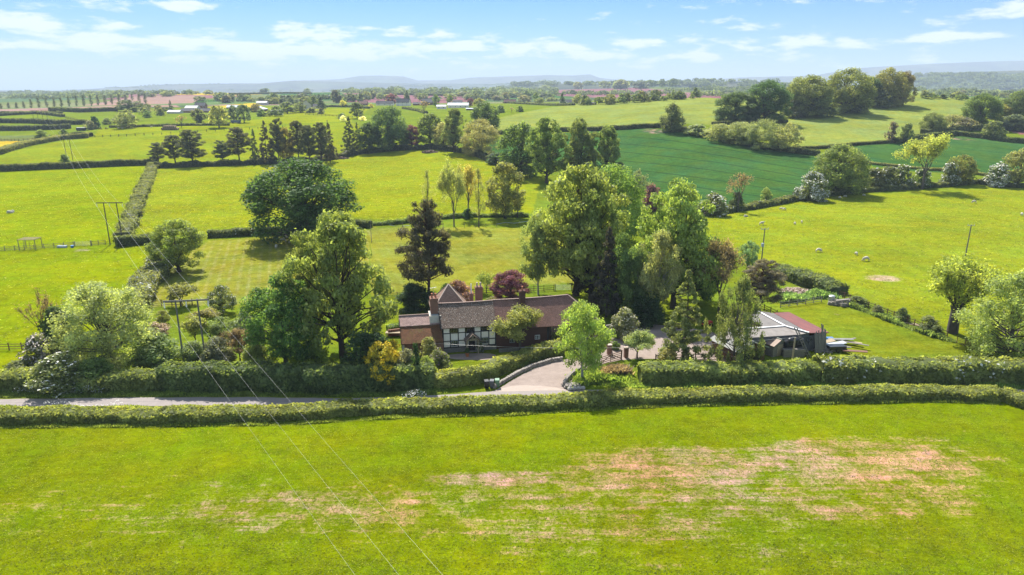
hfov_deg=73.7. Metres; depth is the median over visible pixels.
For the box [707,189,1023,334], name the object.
pasture grass
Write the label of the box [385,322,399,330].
garden hedge
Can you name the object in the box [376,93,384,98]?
village tree
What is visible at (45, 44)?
sky
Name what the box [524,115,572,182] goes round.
poplar tree
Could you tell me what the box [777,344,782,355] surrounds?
door
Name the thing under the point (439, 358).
lilac bush
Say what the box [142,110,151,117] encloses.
thorn bush
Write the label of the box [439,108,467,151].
poplar tree
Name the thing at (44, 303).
bare tree
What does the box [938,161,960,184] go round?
hawthorn tree
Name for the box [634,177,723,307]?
poplar tree
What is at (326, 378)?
garden hedge
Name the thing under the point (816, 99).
hilltop bush
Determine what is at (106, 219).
twin pole
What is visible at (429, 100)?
tall barn
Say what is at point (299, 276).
poplar tree
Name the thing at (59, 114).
hedge
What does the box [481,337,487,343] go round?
window
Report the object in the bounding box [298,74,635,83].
hills
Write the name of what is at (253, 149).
conifer tree
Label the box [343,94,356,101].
village tree
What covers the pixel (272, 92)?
hedge
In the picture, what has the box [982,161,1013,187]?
hawthorn tree
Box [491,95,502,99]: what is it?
hedgerow tree
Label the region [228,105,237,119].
village tree
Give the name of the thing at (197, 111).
village tree
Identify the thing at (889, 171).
hawthorn tree
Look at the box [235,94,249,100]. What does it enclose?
copse tree
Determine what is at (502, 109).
thorn bush
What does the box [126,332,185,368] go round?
hazel bush
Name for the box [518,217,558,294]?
birch tree
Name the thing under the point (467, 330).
window
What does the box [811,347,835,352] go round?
rubble pile
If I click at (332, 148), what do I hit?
conifer tree
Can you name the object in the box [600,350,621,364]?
drive gate
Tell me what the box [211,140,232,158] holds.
pine tree
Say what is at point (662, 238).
birch tree
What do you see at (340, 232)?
poplar tree
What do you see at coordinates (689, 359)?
yard fence
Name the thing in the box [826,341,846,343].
plank
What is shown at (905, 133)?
hedge tree
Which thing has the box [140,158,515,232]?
pasture grass
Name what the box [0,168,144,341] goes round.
pasture grass
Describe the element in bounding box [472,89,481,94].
hedgerow tree
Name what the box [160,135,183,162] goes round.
pine tree
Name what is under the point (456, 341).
window
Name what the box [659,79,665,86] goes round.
ridge tree
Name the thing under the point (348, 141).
conifer tree
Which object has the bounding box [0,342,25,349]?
post and rail fence
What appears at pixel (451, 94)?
village tree
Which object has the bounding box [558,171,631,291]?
poplar tree
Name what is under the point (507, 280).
plum tree
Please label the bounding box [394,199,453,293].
pine tree
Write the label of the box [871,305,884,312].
thorn bush
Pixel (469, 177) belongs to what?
alder tree
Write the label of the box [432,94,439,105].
village tree
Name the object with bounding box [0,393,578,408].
verge grass
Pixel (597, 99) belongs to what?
roadside tree
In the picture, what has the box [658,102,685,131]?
hedge tree
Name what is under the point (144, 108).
farm tree
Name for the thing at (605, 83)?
ridge tree
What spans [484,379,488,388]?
wheelie bin
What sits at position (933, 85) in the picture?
trees
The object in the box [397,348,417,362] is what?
garden shrub
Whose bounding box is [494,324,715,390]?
driveway
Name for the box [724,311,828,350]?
stable block
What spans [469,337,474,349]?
door
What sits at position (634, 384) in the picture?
verge grass
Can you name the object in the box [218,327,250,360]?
brush tree
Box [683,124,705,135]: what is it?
scrub willow
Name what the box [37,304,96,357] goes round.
holly bush
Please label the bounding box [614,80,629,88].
ridge tree
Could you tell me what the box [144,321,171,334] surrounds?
apple tree
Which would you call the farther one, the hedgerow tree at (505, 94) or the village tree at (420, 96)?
the hedgerow tree at (505, 94)
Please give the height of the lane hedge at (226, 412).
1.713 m
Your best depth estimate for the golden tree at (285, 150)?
360.13 m
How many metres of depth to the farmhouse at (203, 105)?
829.99 m
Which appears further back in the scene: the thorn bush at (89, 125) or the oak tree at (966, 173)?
the thorn bush at (89, 125)
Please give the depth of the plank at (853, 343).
104.05 m
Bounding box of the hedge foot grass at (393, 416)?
[0,398,1001,428]
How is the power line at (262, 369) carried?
attached to the twin pole at (175, 300)
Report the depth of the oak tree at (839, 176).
247.69 m
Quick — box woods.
[0,71,1023,99]
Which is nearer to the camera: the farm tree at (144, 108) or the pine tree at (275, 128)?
the pine tree at (275, 128)
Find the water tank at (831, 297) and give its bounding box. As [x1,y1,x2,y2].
[828,295,834,300]
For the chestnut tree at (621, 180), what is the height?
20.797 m
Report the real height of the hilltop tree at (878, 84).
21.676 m
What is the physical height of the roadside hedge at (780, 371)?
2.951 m
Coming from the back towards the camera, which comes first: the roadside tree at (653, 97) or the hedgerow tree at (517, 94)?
the hedgerow tree at (517, 94)
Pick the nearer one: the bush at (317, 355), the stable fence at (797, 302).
the bush at (317, 355)
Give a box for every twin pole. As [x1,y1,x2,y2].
[60,138,72,158]
[96,202,122,244]
[162,298,208,361]
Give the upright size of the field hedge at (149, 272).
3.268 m
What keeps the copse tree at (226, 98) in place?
on the ground at (240, 267)
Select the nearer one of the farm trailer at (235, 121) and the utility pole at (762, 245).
the utility pole at (762, 245)
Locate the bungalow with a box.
[376,101,393,104]
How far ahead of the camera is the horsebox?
512.47 m
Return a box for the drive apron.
[499,385,564,390]
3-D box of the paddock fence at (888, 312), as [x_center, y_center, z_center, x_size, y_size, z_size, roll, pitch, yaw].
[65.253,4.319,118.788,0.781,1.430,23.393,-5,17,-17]
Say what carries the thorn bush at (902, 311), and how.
on the ground at (240, 267)
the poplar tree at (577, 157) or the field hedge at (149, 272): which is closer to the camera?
the field hedge at (149, 272)
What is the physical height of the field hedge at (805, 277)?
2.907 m
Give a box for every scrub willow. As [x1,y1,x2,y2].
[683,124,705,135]
[703,123,737,141]
[720,121,761,144]
[739,118,785,149]
[769,122,806,151]
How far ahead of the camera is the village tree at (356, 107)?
585.60 m
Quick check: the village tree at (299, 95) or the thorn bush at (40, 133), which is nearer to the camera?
the thorn bush at (40, 133)
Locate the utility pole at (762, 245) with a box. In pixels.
[761,228,768,258]
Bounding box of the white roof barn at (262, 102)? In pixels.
[256,101,268,104]
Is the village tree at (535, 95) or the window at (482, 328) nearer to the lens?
the window at (482, 328)
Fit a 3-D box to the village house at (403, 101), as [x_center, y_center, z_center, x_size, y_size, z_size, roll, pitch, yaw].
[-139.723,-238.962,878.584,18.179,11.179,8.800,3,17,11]
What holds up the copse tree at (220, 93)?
on the ground at (240, 267)
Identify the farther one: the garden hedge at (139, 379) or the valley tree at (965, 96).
the valley tree at (965, 96)
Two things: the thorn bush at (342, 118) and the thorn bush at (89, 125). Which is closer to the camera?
the thorn bush at (89, 125)
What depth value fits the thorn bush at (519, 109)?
580.67 m
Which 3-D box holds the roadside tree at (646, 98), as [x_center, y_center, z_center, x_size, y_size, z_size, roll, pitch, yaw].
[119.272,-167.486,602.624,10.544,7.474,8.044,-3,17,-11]
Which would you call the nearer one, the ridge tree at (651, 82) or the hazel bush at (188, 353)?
the hazel bush at (188, 353)
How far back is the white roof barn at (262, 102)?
934.54 m
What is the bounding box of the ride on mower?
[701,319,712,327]
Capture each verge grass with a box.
[0,388,446,397]
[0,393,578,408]
[565,365,637,384]
[566,374,1023,389]
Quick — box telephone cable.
[437,337,793,347]
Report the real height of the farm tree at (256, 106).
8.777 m
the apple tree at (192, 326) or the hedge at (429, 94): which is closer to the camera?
the apple tree at (192, 326)
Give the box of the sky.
[0,0,1023,88]
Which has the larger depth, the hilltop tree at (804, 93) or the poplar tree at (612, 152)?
the hilltop tree at (804, 93)
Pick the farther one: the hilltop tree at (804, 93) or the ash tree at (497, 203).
the hilltop tree at (804, 93)
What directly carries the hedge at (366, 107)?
on the ground at (240, 267)
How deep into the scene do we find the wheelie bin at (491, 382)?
89.73 m
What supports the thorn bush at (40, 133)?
on the ground at (240, 267)
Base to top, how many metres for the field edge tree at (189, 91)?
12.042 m
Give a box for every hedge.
[0,111,62,112]
[0,111,65,116]
[0,118,87,123]
[0,123,71,130]
[0,133,88,153]
[0,158,150,170]
[0,366,163,393]
[0,382,1004,424]
[48,107,117,111]
[64,132,93,136]
[109,123,229,127]
[110,158,158,238]
[111,255,171,315]
[114,231,155,246]
[154,143,529,167]
[154,357,434,394]
[207,219,372,237]
[228,92,311,94]
[311,105,369,108]
[341,93,463,99]
[372,212,528,225]
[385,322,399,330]
[402,106,427,113]
[434,338,564,388]
[491,123,820,155]
[502,101,575,105]
[636,357,821,385]
[696,178,1023,213]
[711,119,788,124]
[772,263,849,294]
[798,140,892,148]
[812,353,1023,384]
[868,161,990,175]
[892,130,1023,142]
[920,123,1020,133]
[999,386,1023,408]
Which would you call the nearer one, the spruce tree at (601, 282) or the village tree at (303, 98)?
the spruce tree at (601, 282)
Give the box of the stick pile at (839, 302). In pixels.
[827,298,852,306]
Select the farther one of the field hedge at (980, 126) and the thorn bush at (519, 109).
the thorn bush at (519, 109)
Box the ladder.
[794,327,810,356]
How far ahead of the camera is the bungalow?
898.77 m
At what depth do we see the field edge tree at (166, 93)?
1404.80 m
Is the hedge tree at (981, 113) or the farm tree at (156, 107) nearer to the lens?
the hedge tree at (981, 113)
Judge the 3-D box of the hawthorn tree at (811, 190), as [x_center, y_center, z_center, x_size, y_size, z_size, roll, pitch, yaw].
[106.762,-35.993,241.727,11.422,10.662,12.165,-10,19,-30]
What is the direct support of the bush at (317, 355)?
on the ground at (240, 267)
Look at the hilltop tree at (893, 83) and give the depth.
489.61 m
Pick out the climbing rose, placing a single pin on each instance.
(481, 348)
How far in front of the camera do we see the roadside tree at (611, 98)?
601.66 m
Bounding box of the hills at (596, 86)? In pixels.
[547,81,849,89]
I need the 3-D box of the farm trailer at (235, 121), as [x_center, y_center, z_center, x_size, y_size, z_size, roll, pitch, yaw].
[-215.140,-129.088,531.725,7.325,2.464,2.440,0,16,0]
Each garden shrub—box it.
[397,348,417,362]
[421,355,437,370]
[611,341,620,349]
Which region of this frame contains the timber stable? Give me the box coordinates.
[710,332,768,360]
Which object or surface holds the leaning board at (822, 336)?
on the ground at (240, 267)
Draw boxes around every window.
[449,328,457,333]
[451,340,457,345]
[465,327,472,332]
[481,326,488,330]
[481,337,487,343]
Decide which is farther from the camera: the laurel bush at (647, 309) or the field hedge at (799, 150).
the field hedge at (799, 150)
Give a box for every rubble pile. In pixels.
[781,287,810,293]
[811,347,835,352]
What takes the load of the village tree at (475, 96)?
on the ground at (240, 267)
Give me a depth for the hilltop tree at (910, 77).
495.55 m
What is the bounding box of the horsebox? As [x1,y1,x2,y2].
[76,127,85,130]
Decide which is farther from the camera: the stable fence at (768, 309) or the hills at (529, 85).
the hills at (529, 85)
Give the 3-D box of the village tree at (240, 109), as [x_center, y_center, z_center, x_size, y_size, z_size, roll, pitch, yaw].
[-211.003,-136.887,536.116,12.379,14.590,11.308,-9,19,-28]
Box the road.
[0,389,1023,405]
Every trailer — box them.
[230,120,240,122]
[826,344,847,352]
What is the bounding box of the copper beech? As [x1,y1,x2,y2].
[404,124,418,145]
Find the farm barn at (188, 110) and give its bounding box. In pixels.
[180,108,213,112]
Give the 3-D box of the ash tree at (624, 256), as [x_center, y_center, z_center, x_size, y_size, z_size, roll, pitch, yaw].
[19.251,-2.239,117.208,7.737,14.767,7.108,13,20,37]
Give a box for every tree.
[14,285,62,331]
[43,279,159,369]
[110,109,140,127]
[114,99,145,110]
[130,107,137,111]
[137,92,149,95]
[137,106,151,113]
[143,218,207,271]
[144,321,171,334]
[147,142,166,160]
[153,105,161,113]
[154,310,169,322]
[159,91,171,96]
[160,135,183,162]
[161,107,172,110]
[164,281,199,305]
[174,115,185,126]
[175,129,208,160]
[179,314,207,341]
[182,307,221,319]
[185,89,193,94]
[189,108,205,121]
[193,96,208,101]
[195,115,203,122]
[205,316,235,339]
[206,284,237,313]
[207,105,230,127]
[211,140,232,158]
[212,92,222,100]
[215,92,228,99]
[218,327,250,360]
[220,94,230,102]
[225,127,250,159]
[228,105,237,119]
[233,310,252,334]
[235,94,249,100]
[235,104,250,122]
[237,272,319,362]
[239,156,364,245]
[249,128,260,158]
[250,103,261,111]
[256,121,277,162]
[268,97,278,103]
[268,117,285,158]
[269,109,283,115]
[274,209,398,358]
[276,126,294,158]
[279,97,287,102]
[279,101,295,113]
[280,247,332,344]
[286,120,304,157]
[293,102,306,112]
[294,93,307,100]
[297,125,315,161]
[299,96,311,102]
[305,107,317,112]
[307,96,317,104]
[310,122,331,163]
[315,97,327,108]
[322,120,338,161]
[330,89,341,102]
[340,116,357,151]
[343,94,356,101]
[349,102,364,118]
[352,122,360,147]
[356,121,382,151]
[357,93,364,101]
[361,341,401,384]
[368,90,377,98]
[370,105,411,150]
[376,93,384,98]
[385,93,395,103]
[390,339,400,356]
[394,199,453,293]
[411,342,420,365]
[416,112,441,143]
[417,93,428,100]
[418,101,429,108]
[420,170,435,199]
[430,122,449,145]
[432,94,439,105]
[435,156,466,226]
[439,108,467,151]
[443,93,457,98]
[446,95,452,103]
[454,163,483,207]
[457,91,470,96]
[459,117,500,155]
[466,98,473,106]
[469,101,500,131]
[469,168,485,226]
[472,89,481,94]
[472,98,484,106]
[473,92,478,99]
[477,270,495,291]
[483,93,492,99]
[484,160,526,218]
[487,303,542,349]
[488,269,531,298]
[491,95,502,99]
[496,121,541,177]
[501,92,509,99]
[509,92,521,96]
[513,186,525,217]
[517,95,530,101]
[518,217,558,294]
[520,161,631,295]
[523,90,532,95]
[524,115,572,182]
[533,92,538,101]
[535,97,544,102]
[545,97,558,100]
[552,299,616,376]
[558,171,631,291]
[559,93,565,102]
[561,117,597,169]
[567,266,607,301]
[571,162,648,241]
[572,94,581,103]
[573,82,583,88]
[578,95,586,104]
[588,226,624,316]
[590,124,624,171]
[593,97,601,103]
[599,81,610,87]
[603,94,615,104]
[603,232,644,310]
[612,82,621,88]
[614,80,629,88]
[615,93,626,103]
[623,244,654,311]
[629,93,642,101]
[630,168,650,202]
[632,81,649,87]
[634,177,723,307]
[638,228,684,304]
[642,93,651,101]
[645,79,653,86]
[647,94,661,100]
[649,89,662,99]
[656,269,711,360]
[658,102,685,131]
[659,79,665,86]
[659,96,667,100]
[668,78,678,86]
[675,91,683,98]
[677,235,722,301]
[688,87,699,97]
[694,233,746,315]
[697,191,729,216]
[703,274,765,364]
[712,91,761,120]
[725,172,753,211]
[735,240,760,273]
[738,258,789,310]
[742,79,793,120]
[760,187,772,200]
[785,74,835,116]
[792,171,830,201]
[809,144,874,194]
[820,67,878,112]
[867,167,887,186]
[869,77,883,101]
[874,67,912,105]
[877,165,901,184]
[883,121,898,141]
[891,132,953,188]
[893,164,914,185]
[899,70,917,101]
[899,123,914,142]
[910,168,932,186]
[918,112,949,131]
[920,93,932,97]
[925,252,1007,333]
[938,94,948,98]
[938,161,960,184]
[941,154,979,184]
[944,114,965,126]
[947,117,978,128]
[951,268,1023,357]
[953,94,968,99]
[959,92,1004,124]
[979,120,1008,138]
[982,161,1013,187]
[989,104,1014,120]
[997,148,1023,182]
[998,92,1011,97]
[1000,114,1023,130]
[1001,91,1023,121]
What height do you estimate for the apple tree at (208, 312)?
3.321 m
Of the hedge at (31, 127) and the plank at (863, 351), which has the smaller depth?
the plank at (863, 351)
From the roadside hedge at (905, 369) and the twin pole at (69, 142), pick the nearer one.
the roadside hedge at (905, 369)
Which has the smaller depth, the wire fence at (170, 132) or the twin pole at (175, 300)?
the twin pole at (175, 300)
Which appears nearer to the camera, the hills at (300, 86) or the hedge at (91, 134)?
the hedge at (91, 134)
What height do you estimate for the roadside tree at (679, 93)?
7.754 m
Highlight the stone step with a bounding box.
[564,382,580,388]
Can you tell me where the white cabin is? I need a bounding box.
[436,105,446,108]
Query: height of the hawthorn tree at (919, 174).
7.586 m
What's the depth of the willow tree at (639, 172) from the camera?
232.63 m
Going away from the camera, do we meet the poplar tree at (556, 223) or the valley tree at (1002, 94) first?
the poplar tree at (556, 223)
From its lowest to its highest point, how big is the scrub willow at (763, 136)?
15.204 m
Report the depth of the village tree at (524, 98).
1054.57 m
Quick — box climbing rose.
[475,340,483,352]
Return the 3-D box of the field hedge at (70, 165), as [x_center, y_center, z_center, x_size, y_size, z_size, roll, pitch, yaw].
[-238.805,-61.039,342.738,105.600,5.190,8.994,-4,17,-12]
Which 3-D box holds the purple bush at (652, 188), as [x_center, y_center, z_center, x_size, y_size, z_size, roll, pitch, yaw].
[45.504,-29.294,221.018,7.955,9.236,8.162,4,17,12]
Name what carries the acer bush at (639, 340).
on the driveway
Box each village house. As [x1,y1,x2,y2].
[302,100,310,108]
[359,101,367,104]
[396,98,410,105]
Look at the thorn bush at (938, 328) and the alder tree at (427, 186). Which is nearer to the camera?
the thorn bush at (938, 328)
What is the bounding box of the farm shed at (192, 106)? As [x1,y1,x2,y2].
[184,105,200,107]
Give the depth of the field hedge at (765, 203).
255.68 m
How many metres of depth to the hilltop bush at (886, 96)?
487.65 m
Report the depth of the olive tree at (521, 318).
99.50 m
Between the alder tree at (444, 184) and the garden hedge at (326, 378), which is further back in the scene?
the alder tree at (444, 184)
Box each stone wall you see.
[493,356,562,388]
[562,366,585,386]
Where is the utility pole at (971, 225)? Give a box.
[965,224,974,255]
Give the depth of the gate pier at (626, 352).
99.89 m
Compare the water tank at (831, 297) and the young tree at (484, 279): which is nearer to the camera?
the water tank at (831, 297)
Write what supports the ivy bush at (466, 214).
on the ground at (240, 267)
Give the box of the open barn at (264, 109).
[249,106,267,111]
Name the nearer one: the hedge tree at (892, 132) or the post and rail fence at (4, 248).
the post and rail fence at (4, 248)
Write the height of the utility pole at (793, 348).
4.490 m
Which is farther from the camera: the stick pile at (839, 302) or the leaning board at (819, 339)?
the stick pile at (839, 302)
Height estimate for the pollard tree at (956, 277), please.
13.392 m
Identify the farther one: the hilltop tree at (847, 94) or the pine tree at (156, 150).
the hilltop tree at (847, 94)
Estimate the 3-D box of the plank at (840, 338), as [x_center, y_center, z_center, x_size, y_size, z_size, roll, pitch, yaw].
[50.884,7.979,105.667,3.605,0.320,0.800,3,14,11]
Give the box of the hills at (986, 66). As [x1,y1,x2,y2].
[715,60,1023,84]
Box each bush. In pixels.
[2,360,34,368]
[15,332,62,365]
[24,351,91,397]
[34,129,48,138]
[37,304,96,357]
[58,129,67,133]
[58,154,70,161]
[65,356,114,392]
[82,120,97,129]
[90,115,100,128]
[101,118,111,123]
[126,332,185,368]
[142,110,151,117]
[155,108,165,115]
[176,340,202,362]
[199,336,237,362]
[240,341,278,361]
[255,109,265,116]
[267,105,282,114]
[301,344,331,363]
[339,115,346,120]
[339,328,391,365]
[395,282,435,313]
[419,336,435,357]
[429,347,452,369]
[447,279,474,301]
[462,208,473,218]
[485,152,501,164]
[495,105,505,112]
[515,105,523,111]
[609,306,640,340]
[622,329,656,357]
[630,292,665,329]
[642,183,662,211]
[656,348,678,360]
[728,192,745,211]
[781,99,807,117]
[806,95,840,116]
[848,96,871,112]
[849,296,870,307]
[871,89,895,107]
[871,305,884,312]
[895,307,911,321]
[919,315,942,330]
[931,325,944,334]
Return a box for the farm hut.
[167,110,183,113]
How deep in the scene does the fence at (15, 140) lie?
456.02 m
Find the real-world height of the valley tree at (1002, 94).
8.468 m
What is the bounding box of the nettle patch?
[772,287,841,302]
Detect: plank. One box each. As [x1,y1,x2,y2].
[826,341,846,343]
[828,338,853,339]
[835,340,868,345]
[842,349,867,352]
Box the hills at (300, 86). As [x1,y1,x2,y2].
[0,81,851,92]
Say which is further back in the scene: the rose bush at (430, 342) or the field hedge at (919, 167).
the field hedge at (919, 167)
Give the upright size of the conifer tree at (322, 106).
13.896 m
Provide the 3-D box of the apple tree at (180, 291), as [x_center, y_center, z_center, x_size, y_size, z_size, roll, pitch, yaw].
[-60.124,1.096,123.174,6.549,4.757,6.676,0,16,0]
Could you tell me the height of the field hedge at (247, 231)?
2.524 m
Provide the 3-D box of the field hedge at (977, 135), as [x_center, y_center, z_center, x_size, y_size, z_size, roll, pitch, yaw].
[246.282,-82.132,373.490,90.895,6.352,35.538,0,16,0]
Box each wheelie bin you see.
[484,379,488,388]
[489,379,494,387]
[495,378,499,386]
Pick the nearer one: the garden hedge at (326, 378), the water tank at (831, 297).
the garden hedge at (326, 378)
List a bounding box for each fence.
[0,138,32,140]
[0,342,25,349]
[1,242,73,249]
[94,125,282,136]
[151,298,192,306]
[462,285,553,293]
[655,353,722,360]
[761,304,777,312]
[780,297,821,307]
[839,290,948,335]
[956,335,993,354]
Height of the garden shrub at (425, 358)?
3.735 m
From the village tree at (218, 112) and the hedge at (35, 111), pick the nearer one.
the village tree at (218, 112)
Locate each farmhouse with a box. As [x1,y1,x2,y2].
[194,102,207,107]
[399,282,599,356]
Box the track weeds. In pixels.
[844,300,958,342]
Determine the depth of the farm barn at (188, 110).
721.49 m
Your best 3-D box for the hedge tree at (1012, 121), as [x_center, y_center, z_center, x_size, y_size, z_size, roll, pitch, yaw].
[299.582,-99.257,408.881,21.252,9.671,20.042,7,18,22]
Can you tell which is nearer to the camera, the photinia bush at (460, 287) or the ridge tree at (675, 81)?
the photinia bush at (460, 287)
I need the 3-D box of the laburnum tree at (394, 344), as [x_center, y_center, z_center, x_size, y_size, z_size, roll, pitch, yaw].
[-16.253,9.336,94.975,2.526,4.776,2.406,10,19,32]
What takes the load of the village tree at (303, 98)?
on the ground at (240, 267)
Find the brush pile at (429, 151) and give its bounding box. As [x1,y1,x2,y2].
[421,150,437,153]
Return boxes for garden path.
[447,353,495,359]
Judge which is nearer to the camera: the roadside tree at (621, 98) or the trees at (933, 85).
the roadside tree at (621, 98)
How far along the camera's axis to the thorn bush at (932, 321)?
109.94 m
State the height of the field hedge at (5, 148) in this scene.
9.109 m
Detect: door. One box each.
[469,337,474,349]
[550,326,562,340]
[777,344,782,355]
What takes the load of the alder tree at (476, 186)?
on the ground at (240, 267)
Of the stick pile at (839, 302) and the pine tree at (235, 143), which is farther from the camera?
the pine tree at (235, 143)
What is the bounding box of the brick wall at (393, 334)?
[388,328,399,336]
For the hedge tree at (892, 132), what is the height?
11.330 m
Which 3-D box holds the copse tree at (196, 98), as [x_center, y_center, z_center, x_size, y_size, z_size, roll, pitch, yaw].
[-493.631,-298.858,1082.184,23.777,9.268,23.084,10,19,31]
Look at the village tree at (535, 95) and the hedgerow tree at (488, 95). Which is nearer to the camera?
the village tree at (535, 95)
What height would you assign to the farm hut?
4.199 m
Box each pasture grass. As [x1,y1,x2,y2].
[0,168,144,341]
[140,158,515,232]
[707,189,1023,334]
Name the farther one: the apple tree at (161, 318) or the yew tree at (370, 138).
the yew tree at (370, 138)
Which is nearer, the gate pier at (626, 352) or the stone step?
the stone step
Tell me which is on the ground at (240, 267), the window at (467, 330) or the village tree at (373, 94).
the village tree at (373, 94)
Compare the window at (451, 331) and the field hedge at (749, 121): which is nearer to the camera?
the window at (451, 331)
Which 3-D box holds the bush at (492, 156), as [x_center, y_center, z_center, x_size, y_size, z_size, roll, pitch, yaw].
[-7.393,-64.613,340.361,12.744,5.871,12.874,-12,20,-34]
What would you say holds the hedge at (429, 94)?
on the ground at (240, 267)
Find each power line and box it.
[40,113,354,574]
[72,152,397,573]
[97,178,440,572]
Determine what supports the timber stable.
on the ground at (240, 267)
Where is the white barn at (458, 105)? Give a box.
[447,103,468,107]
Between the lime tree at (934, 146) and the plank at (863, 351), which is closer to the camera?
the plank at (863, 351)
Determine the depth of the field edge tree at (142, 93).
1436.81 m
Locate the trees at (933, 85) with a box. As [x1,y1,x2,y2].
[886,70,1023,90]
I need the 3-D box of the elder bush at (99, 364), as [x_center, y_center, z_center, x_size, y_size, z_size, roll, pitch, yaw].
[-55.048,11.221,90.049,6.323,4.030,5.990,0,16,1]
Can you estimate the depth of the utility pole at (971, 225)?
159.73 m
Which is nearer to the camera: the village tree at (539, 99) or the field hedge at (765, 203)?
the field hedge at (765, 203)
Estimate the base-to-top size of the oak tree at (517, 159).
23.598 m
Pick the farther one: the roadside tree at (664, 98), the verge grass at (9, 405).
the roadside tree at (664, 98)
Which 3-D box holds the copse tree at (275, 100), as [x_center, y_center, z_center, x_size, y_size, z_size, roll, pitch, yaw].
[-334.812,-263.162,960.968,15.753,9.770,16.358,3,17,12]
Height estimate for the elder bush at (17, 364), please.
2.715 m
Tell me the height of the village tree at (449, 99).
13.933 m
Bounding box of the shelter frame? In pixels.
[17,237,42,249]
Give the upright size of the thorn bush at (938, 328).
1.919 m
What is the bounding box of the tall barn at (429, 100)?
[422,98,433,104]
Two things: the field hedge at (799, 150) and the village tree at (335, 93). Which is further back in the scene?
the village tree at (335, 93)
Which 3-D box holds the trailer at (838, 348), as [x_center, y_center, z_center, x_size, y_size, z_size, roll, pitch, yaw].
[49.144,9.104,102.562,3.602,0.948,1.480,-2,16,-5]
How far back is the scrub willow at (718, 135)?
354.52 m
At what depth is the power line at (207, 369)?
72.76 m
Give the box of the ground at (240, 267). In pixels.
[0,87,1023,574]
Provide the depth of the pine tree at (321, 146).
351.31 m
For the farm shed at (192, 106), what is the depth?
809.46 m
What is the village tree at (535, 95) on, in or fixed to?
on the ground at (240, 267)
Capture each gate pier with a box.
[607,343,611,354]
[623,346,628,357]
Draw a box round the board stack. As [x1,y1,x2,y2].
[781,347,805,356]
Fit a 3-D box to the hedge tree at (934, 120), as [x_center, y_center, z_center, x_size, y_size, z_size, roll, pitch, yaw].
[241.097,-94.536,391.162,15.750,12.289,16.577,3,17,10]
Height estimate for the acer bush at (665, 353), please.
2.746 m
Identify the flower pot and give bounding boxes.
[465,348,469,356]
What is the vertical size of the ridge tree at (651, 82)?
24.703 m
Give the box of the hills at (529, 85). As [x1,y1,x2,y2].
[505,82,562,88]
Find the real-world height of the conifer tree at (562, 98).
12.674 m
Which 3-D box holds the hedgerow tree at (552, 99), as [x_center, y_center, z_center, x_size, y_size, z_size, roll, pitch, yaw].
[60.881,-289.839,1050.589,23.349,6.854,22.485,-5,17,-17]
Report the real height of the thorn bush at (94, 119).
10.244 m
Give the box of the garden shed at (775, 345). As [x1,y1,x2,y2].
[764,337,784,356]
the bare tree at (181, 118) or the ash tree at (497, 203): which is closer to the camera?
the ash tree at (497, 203)
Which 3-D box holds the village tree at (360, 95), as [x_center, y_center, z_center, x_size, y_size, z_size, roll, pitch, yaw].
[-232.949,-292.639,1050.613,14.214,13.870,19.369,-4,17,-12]
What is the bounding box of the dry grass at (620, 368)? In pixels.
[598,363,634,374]
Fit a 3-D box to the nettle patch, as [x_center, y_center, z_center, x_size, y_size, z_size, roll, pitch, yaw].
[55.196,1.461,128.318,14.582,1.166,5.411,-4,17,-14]
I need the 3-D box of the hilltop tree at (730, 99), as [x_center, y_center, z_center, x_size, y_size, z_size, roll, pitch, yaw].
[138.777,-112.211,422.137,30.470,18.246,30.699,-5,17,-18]
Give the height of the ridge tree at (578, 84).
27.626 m
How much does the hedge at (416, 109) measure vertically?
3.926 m
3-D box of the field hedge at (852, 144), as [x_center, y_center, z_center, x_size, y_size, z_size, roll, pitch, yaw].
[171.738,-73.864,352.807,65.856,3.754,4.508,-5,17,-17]
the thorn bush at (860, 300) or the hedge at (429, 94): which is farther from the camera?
the hedge at (429, 94)
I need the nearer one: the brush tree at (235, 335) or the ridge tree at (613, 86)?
the brush tree at (235, 335)
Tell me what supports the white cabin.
on the ground at (240, 267)
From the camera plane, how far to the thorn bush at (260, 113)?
616.94 m
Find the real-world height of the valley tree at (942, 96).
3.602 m
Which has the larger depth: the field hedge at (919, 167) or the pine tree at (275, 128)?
the pine tree at (275, 128)
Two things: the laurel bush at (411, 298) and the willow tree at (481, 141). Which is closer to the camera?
the laurel bush at (411, 298)
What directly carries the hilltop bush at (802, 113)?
on the ground at (240, 267)
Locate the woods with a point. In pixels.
(747, 84)
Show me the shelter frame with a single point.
(29, 238)
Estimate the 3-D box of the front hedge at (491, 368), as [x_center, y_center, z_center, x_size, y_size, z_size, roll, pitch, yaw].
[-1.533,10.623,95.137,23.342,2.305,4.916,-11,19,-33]
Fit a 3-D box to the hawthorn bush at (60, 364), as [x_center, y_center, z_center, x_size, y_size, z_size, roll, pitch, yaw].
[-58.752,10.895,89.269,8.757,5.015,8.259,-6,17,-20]
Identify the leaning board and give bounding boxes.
[818,330,819,351]
[821,324,822,351]

